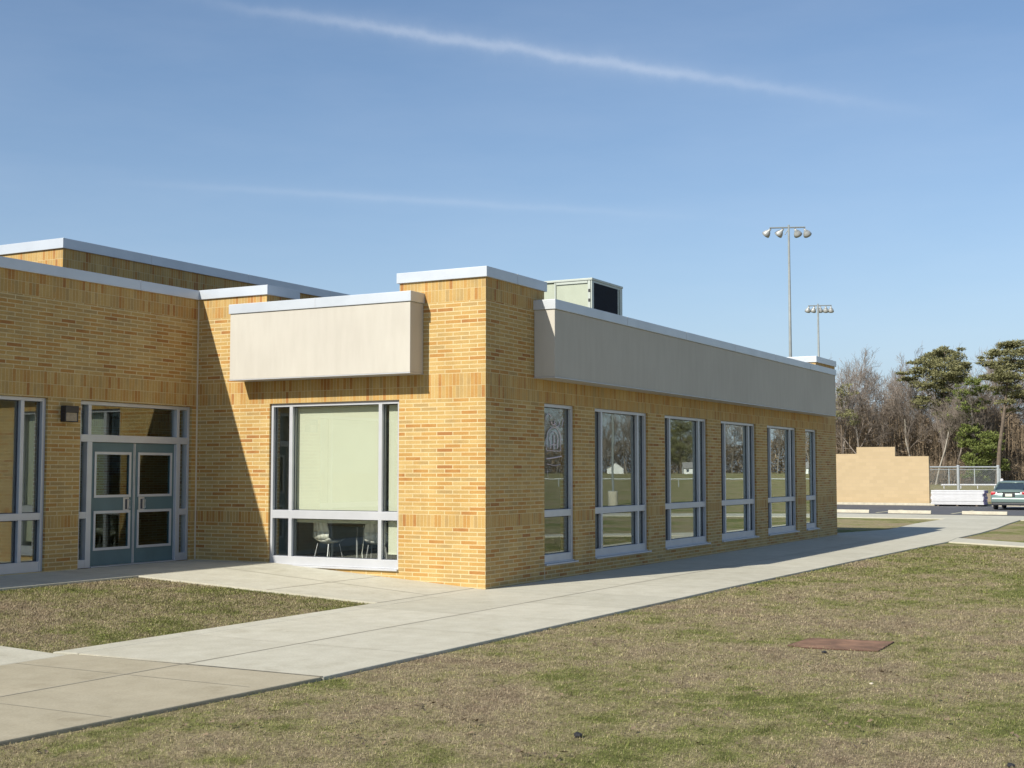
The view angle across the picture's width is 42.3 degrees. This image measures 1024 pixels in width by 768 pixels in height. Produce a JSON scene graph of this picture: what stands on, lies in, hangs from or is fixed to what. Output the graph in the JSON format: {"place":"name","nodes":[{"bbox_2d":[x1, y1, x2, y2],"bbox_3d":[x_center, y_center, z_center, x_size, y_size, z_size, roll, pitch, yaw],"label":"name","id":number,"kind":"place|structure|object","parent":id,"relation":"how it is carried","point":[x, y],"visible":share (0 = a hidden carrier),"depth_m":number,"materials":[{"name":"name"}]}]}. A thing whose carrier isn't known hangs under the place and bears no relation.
{"place":"outdoors","nodes":[
{"label":"outdoors","id":0,"kind":"place"},
{"bbox_2d":[0,646,63,664],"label":"side path","id":1,"kind":"structure","parent":0,"point":[9,655],"depth_m":13.28,"materials":[{"name":"concrete"}]},
{"bbox_2d":[0,482,1023,767],"bbox_3d":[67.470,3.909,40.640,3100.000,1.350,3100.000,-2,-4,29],"label":"ground","id":2,"kind":"structure","parent":0,"point":[1010,532],"depth_m":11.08,"materials":[{"name":"green plant"}]},
{"bbox_2d":[0,654,320,745],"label":"older walkway","id":3,"kind":"structure","parent":2,"relation":"on","point":[120,697],"depth_m":11.28,"materials":[{"name":"concrete"}]},
{"bbox_2d":[53,603,389,654],"bbox_3d":[-3.199,2.973,16.033,0.220,0.133,5.833,-2,-4,29],"label":"lawn edge strip","id":4,"kind":"object","parent":2,"relation":"on","point":[150,639],"visible":0.45,"depth_m":15.39,"materials":[{"name":"concrete"}]},
{"bbox_2d":[0,559,484,603],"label":"entrance apron","id":5,"kind":"object","parent":2,"relation":"on","point":[218,575],"visible":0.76,"depth_m":20.42,"materials":[{"name":"concrete"}]},
{"bbox_2d":[0,238,836,589],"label":"school building","id":6,"kind":"structure","parent":2,"relation":"on","point":[484,428],"depth_m":22.91,"materials":[{"name":"brick"}]},
{"bbox_2d":[0,395,45,574],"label":"window","id":7,"kind":"structure","parent":6,"relation":"in","point":[16,566],"depth_m":20.56,"materials":[{"name":"metal"}]},
{"bbox_2d":[61,405,78,421],"bbox_3d":[-7.101,0.480,21.247,0.123,0.260,0.270,-2,-4,29],"label":"wall lamp","id":8,"kind":"object","parent":6,"relation":"attached to","point":[69,413],"visible":1,"depth_m":21.18,"materials":[{"name":"brown metal"}]},
{"bbox_2d":[90,442,134,565],"bbox_3d":[-6.700,2.003,22.174,0.102,2.035,0.976,-2,-4,29],"label":"door","id":9,"kind":"structure","parent":6,"relation":"in","point":[100,504],"depth_m":22.20,"materials":[{"name":"teal paint"}]},
{"bbox_2d":[132,443,174,562],"bbox_3d":[-6.226,2.060,23.035,0.102,2.035,0.978,-2,-4,29],"label":"door","id":10,"kind":"structure","parent":6,"relation":"in","point":[141,502],"depth_m":23.02,"materials":[{"name":"teal paint"}]},
{"bbox_2d":[313,523,345,556],"bbox_3d":[-3.220,2.760,23.123,0.440,0.864,0.480,-4,-5,44],"label":"classroom chair","id":11,"kind":"object","parent":6,"relation":"in","point":[321,532],"visible":0.84,"depth_m":22.99,"materials":[{"name":"white plastic"}]},
{"bbox_2d":[270,400,398,570],"bbox_3d":[-3.028,1.714,22.513,2.760,2.811,0.287,-2,-4,29],"label":"window","id":12,"kind":"structure","parent":6,"relation":"in","point":[341,446],"depth_m":22.56,"materials":[{"name":"metal"}]},
{"bbox_2d":[328,523,388,557],"bbox_3d":[-2.355,2.849,23.498,1.700,0.730,0.900,-2,-4,29],"label":"classroom table","id":13,"kind":"object","parent":6,"relation":"in","point":[332,525],"visible":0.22,"depth_m":23.51,"materials":[{"name":"laminate"}]},
{"bbox_2d":[362,525,363,557],"bbox_3d":[-2.556,2.793,22.747,0.038,0.718,0.094,1,-4,-21],"label":"power cord","id":14,"kind":"object","parent":13,"relation":"attached to","point":[363,541],"visible":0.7,"depth_m":22.76,"materials":[{"name":"plastic"}]},
{"bbox_2d":[364,521,391,558],"bbox_3d":[-2.296,2.736,22.766,0.440,0.864,0.480,-1,-4,9],"label":"classroom chair","id":15,"kind":"object","parent":6,"relation":"in","point":[370,533],"visible":0.63,"depth_m":22.61,"materials":[{"name":"white plastic"}]},
{"bbox_2d":[544,403,578,565],"bbox_3d":[0.808,1.760,23.322,0.205,2.796,1.250,-2,-4,29],"label":"window","id":16,"kind":"structure","parent":6,"relation":"in","point":[565,557],"depth_m":23.72,"materials":[{"name":"metal"}]},
{"bbox_2d":[544,278,622,315],"bbox_3d":[0.508,-1.322,28.671,3.460,1.540,1.560,-2,-4,29],"label":"rooftop air conditioner","id":17,"kind":"object","parent":6,"relation":"on","point":[597,294],"visible":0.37,"depth_m":27.55,"materials":[{"name":"paint"}]},
{"bbox_2d":[595,408,651,558],"bbox_3d":[2.110,1.917,25.689,0.205,2.796,2.580,-2,-4,29],"label":"window","id":18,"kind":"structure","parent":6,"relation":"in","point":[601,552],"depth_m":26.28,"materials":[{"name":"metal"}]},
{"bbox_2d":[665,415,710,549],"bbox_3d":[3.755,2.116,28.680,0.205,2.796,2.580,-2,-4,29],"label":"window","id":19,"kind":"structure","parent":6,"relation":"in","point":[699,503],"depth_m":29.32,"materials":[{"name":"metal"}]},
{"bbox_2d":[721,421,759,541],"bbox_3d":[5.400,2.315,31.672,0.205,2.796,2.580,-2,-4,29],"label":"window","id":20,"kind":"structure","parent":6,"relation":"in","point":[749,469],"depth_m":32.33,"materials":[{"name":"metal"}]},
{"bbox_2d":[767,425,799,535],"bbox_3d":[7.046,2.513,34.663,0.205,2.796,2.580,-2,-4,29],"label":"window","id":21,"kind":"structure","parent":6,"relation":"in","point":[780,440],"depth_m":34.85,"materials":[{"name":"metal"}]},
{"bbox_2d":[805,429,819,530],"bbox_3d":[8.333,2.669,37.003,0.205,2.796,1.190,-2,-4,29],"label":"window","id":22,"kind":"structure","parent":6,"relation":"in","point":[809,434],"depth_m":37.24,"materials":[{"name":"metal"}]},
{"bbox_2d":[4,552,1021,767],"bbox_3d":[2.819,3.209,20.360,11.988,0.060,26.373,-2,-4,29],"label":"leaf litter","id":23,"kind":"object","parent":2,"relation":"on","point":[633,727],"visible":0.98,"depth_m":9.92,"materials":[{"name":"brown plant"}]},
{"bbox_2d":[79,519,1019,679],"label":"walkway","id":24,"kind":"structure","parent":2,"relation":"on","point":[323,659],"depth_m":17.58,"materials":[{"name":"concrete"}]},
{"bbox_2d":[0,521,957,716],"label":"pavement joints","id":25,"kind":"object","parent":24,"relation":"on","point":[326,638],"visible":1,"depth_m":13.42,"materials":[{"name":"grey concrete"}]},
{"bbox_2d":[574,732,581,737],"bbox_3d":[0.469,2.495,9.408,0.058,0.047,0.066,1,-4,-9],"label":"stone","id":26,"kind":"object","parent":2,"relation":"on","point":[577,734],"visible":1,"depth_m":9.39,"materials":[{"name":"grey stone"}]},
{"bbox_2d":[762,225,811,356],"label":"floodlight mast","id":27,"kind":"object","parent":2,"relation":"on","point":[797,233],"visible":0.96,"depth_m":86.94,"materials":[{"name":"metal"}]},
{"bbox_2d":[805,304,833,356],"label":"floodlight mast","id":28,"kind":"object","parent":2,"relation":"on","point":[819,310],"visible":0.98,"depth_m":129.03,"materials":[{"name":"metal"}]},
{"bbox_2d":[787,638,893,651],"bbox_3d":[3.595,2.844,14.444,0.984,0.020,0.967,-2,-4,29],"label":"drain cover","id":29,"kind":"object","parent":2,"relation":"on","point":[853,645],"visible":1,"depth_m":14.38,"materials":[{"name":"metal"}]},
{"bbox_2d":[835,383,861,453],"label":"young pine","id":30,"kind":"object","parent":2,"relation":"on","point":[841,391],"visible":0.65,"depth_m":202.20,"materials":[{"name":"green plant"}]},
{"bbox_2d":[830,355,870,446],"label":"bare tree","id":31,"kind":"object","parent":2,"relation":"on","point":[848,388],"visible":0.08,"depth_m":213.28,"materials":[{"name":"brown plant"}]},
{"bbox_2d":[836,358,886,452],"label":"bare tree","id":32,"kind":"object","parent":2,"relation":"on","point":[862,387],"visible":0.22,"depth_m":216.36,"materials":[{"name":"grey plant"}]},
{"bbox_2d":[835,347,888,451],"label":"bare tree","id":33,"kind":"object","parent":2,"relation":"on","point":[859,378],"visible":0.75,"depth_m":205.99,"materials":[{"name":"brown plant"}]},
{"bbox_2d":[835,362,894,453],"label":"bare tree","id":34,"kind":"object","parent":2,"relation":"on","point":[863,395],"visible":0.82,"depth_m":204.12,"materials":[{"name":"brown plant"}]},
{"bbox_2d":[836,447,929,502],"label":"block wall","id":35,"kind":"structure","parent":2,"relation":"on","point":[877,474],"depth_m":75.83,"materials":[{"name":"beige concrete"}]},
{"bbox_2d":[856,366,921,455],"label":"bare tree","id":36,"kind":"object","parent":2,"relation":"on","point":[884,391],"visible":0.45,"depth_m":211.04,"materials":[{"name":"brown plant"}]},
{"bbox_2d":[867,364,919,446],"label":"bare tree","id":37,"kind":"object","parent":2,"relation":"on","point":[891,410],"visible":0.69,"depth_m":206.45,"materials":[{"name":"brown plant"}]},
{"bbox_2d":[872,368,932,446],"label":"bare tree","id":38,"kind":"object","parent":2,"relation":"on","point":[901,402],"visible":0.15,"depth_m":216.32,"materials":[{"name":"brown plant"}]},
{"bbox_2d":[883,374,933,455],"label":"bare tree","id":39,"kind":"object","parent":2,"relation":"on","point":[907,425],"visible":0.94,"depth_m":203.80,"materials":[{"name":"brown plant"}]},
{"bbox_2d":[885,385,941,455],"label":"bare tree","id":40,"kind":"object","parent":2,"relation":"on","point":[917,421],"visible":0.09,"depth_m":218.30,"materials":[{"name":"brown plant"}]},
{"bbox_2d":[903,377,935,453],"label":"bare tree","id":41,"kind":"object","parent":2,"relation":"on","point":[919,402],"visible":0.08,"depth_m":221.66,"materials":[{"name":"brown plant"}]},
{"bbox_2d":[836,391,1023,483],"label":"distant wood","id":42,"kind":"object","parent":2,"relation":"on","point":[935,454],"visible":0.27,"depth_m":207.89,"materials":[{"name":"brown plant"}]},
{"bbox_2d":[837,502,1023,506],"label":"kerb","id":43,"kind":"structure","parent":2,"relation":"on","point":[865,503],"depth_m":74.90,"materials":[{"name":"concrete"}]},
{"bbox_2d":[837,504,1023,515],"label":"parking lot","id":44,"kind":"structure","parent":2,"relation":"on","point":[950,510],"depth_m":68.03,"materials":[{"name":"grey asphalt"}]},
{"bbox_2d":[837,509,869,512],"bbox_3d":[15.542,5.866,61.069,1.900,0.150,0.174,-2,-4,29],"label":"wheel stop","id":45,"kind":"object","parent":44,"relation":"on","point":[850,511],"visible":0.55,"depth_m":60.94,"materials":[{"name":"concrete"}]},
{"bbox_2d":[888,510,931,513],"bbox_3d":[17.957,5.778,59.746,1.900,0.150,0.174,-2,-4,29],"label":"wheel stop","id":46,"kind":"object","parent":44,"relation":"on","point":[911,511],"visible":1,"depth_m":59.66,"materials":[{"name":"concrete"}]},
{"bbox_2d":[962,511,1007,514],"bbox_3d":[20.788,5.675,58.196,1.900,0.150,0.174,-2,-4,29],"label":"wheel stop","id":47,"kind":"object","parent":44,"relation":"on","point":[984,513],"visible":0.98,"depth_m":58.13,"materials":[{"name":"concrete"}]},
{"bbox_2d":[991,481,1023,508],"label":"parked car","id":48,"kind":"object","parent":44,"relation":"on","point":[1004,494],"visible":1,"depth_m":65.50,"materials":[{"name":"green paint"}]},
{"bbox_2d":[837,513,1023,520],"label":"parking walk","id":49,"kind":"structure","parent":2,"relation":"on","point":[887,516],"depth_m":55.00,"materials":[{"name":"concrete"}]},
{"bbox_2d":[896,342,966,461],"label":"bare tree","id":50,"kind":"object","parent":2,"relation":"on","point":[925,380],"visible":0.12,"depth_m":222.86,"materials":[{"name":"brown plant"}]},
{"bbox_2d":[895,345,972,481],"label":"pine tree","id":51,"kind":"object","parent":2,"relation":"on","point":[953,365],"visible":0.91,"depth_m":199.85,"materials":[{"name":"green plant"}]},
{"bbox_2d":[911,370,981,476],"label":"bare tree","id":52,"kind":"object","parent":2,"relation":"on","point":[953,386],"visible":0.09,"depth_m":215.07,"materials":[{"name":"brown plant"}]},
{"bbox_2d":[930,393,966,484],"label":"bare tree","id":53,"kind":"object","parent":2,"relation":"on","point":[945,444],"visible":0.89,"depth_m":196.79,"materials":[{"name":"brown plant"}]},
{"bbox_2d":[930,465,999,498],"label":"chain link fence","id":54,"kind":"object","parent":2,"relation":"on","point":[974,467],"visible":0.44,"depth_m":79.97,"materials":[{"name":"metal"}]},
{"bbox_2d":[930,469,1000,484],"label":"chain link fence","id":55,"kind":"object","parent":2,"relation":"on","point":[965,476],"visible":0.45,"depth_m":175.96,"materials":[{"name":"metal"}]},
{"bbox_2d":[941,484,995,488],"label":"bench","id":56,"kind":"object","parent":2,"relation":"on","point":[977,485],"visible":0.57,"depth_m":149.82,"materials":[{"name":"silver metal"}]},
{"bbox_2d":[940,378,1002,483],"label":"bare tree","id":57,"kind":"object","parent":2,"relation":"on","point":[961,414],"visible":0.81,"depth_m":195.01,"materials":[{"name":"grey plant"}]},
{"bbox_2d":[943,377,1010,482],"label":"young pine","id":58,"kind":"object","parent":2,"relation":"on","point":[988,445],"visible":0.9,"depth_m":193.87,"materials":[{"name":"green plant"}]},
{"bbox_2d":[930,452,1023,483],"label":"underbrush","id":59,"kind":"object","parent":2,"relation":"on","point":[1014,476],"visible":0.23,"depth_m":198.06,"materials":[{"name":"plant"}]},
{"bbox_2d":[960,339,1017,455],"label":"bare tree","id":60,"kind":"object","parent":2,"relation":"on","point":[987,392],"visible":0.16,"depth_m":211.72,"materials":[{"name":"brown plant"}]},
{"bbox_2d":[958,383,1023,473],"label":"bare tree","id":61,"kind":"object","parent":2,"relation":"on","point":[1000,414],"visible":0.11,"depth_m":215.08,"materials":[{"name":"brown plant"}]},
{"bbox_2d":[961,368,1023,467],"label":"bare tree","id":62,"kind":"object","parent":2,"relation":"on","point":[1001,395],"visible":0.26,"depth_m":210.81,"materials":[{"name":"grey plant"}]},
{"bbox_2d":[970,347,1023,431],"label":"bare tree","id":63,"kind":"object","parent":2,"relation":"on","point":[987,372],"visible":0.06,"depth_m":217.86,"materials":[{"name":"brown plant"}]},
{"bbox_2d":[973,339,1023,483],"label":"pine tree","id":64,"kind":"object","parent":2,"relation":"on","point":[1010,365],"visible":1,"depth_m":190.29,"materials":[{"name":"green plant"}]},
{"bbox_2d":[977,373,1023,480],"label":"bare tree","id":65,"kind":"object","parent":2,"relation":"on","point":[1013,407],"visible":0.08,"depth_m":218.82,"materials":[{"name":"brown plant"}]},
{"bbox_2d":[1007,763,1014,767],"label":"stone","id":66,"kind":"object","parent":2,"relation":"on","point":[1009,765],"visible":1,"depth_m":8.43,"materials":[{"name":"grey stone"}]},
{"bbox_2d":[1006,381,1023,423],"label":"bare tree","id":67,"kind":"object","parent":2,"relation":"on","point":[1020,412],"visible":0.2,"depth_m":216.31,"materials":[{"name":"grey plant"}]},
{"bbox_2d":[0,0,1023,451],"label":"sky","id":68,"kind":"structure","parent":0,"point":[649,149],"materials":[{"name":"blue"}]},
{"bbox_2d":[930,493,990,501],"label":"clay infield","id":69,"kind":"object","parent":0,"point":[989,499],"depth_m":95.44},
{"bbox_2d":[949,538,1023,547],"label":"branch path","id":70,"kind":"structure","parent":0,"point":[986,542],"depth_m":34.75,"materials":[{"name":"concrete"}]},
{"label":"timber bearer","id":71,"kind":"object","parent":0,"visible":0},
{"bbox_2d":[931,502,987,504],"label":"board bundle","id":72,"kind":"object","parent":71,"relation":"on","point":[967,503],"visible":0.95,"depth_m":72.41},
{"bbox_2d":[931,499,987,501],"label":"board bundle","id":73,"kind":"object","parent":72,"relation":"on","point":[942,500],"visible":0.98,"depth_m":72.69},
{"bbox_2d":[931,496,987,499],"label":"board bundle","id":74,"kind":"object","parent":73,"relation":"on","point":[963,497],"visible":0.97,"depth_m":72.58,"materials":[{"name":"grey wood"}]},
{"bbox_2d":[931,493,986,495],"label":"board bundle","id":75,"kind":"object","parent":74,"relation":"on","point":[943,494],"visible":0.98,"depth_m":72.86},
{"bbox_2d":[931,490,987,493],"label":"board bundle","id":76,"kind":"object","parent":75,"relation":"on","point":[963,491],"visible":0.99,"depth_m":72.53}
]}

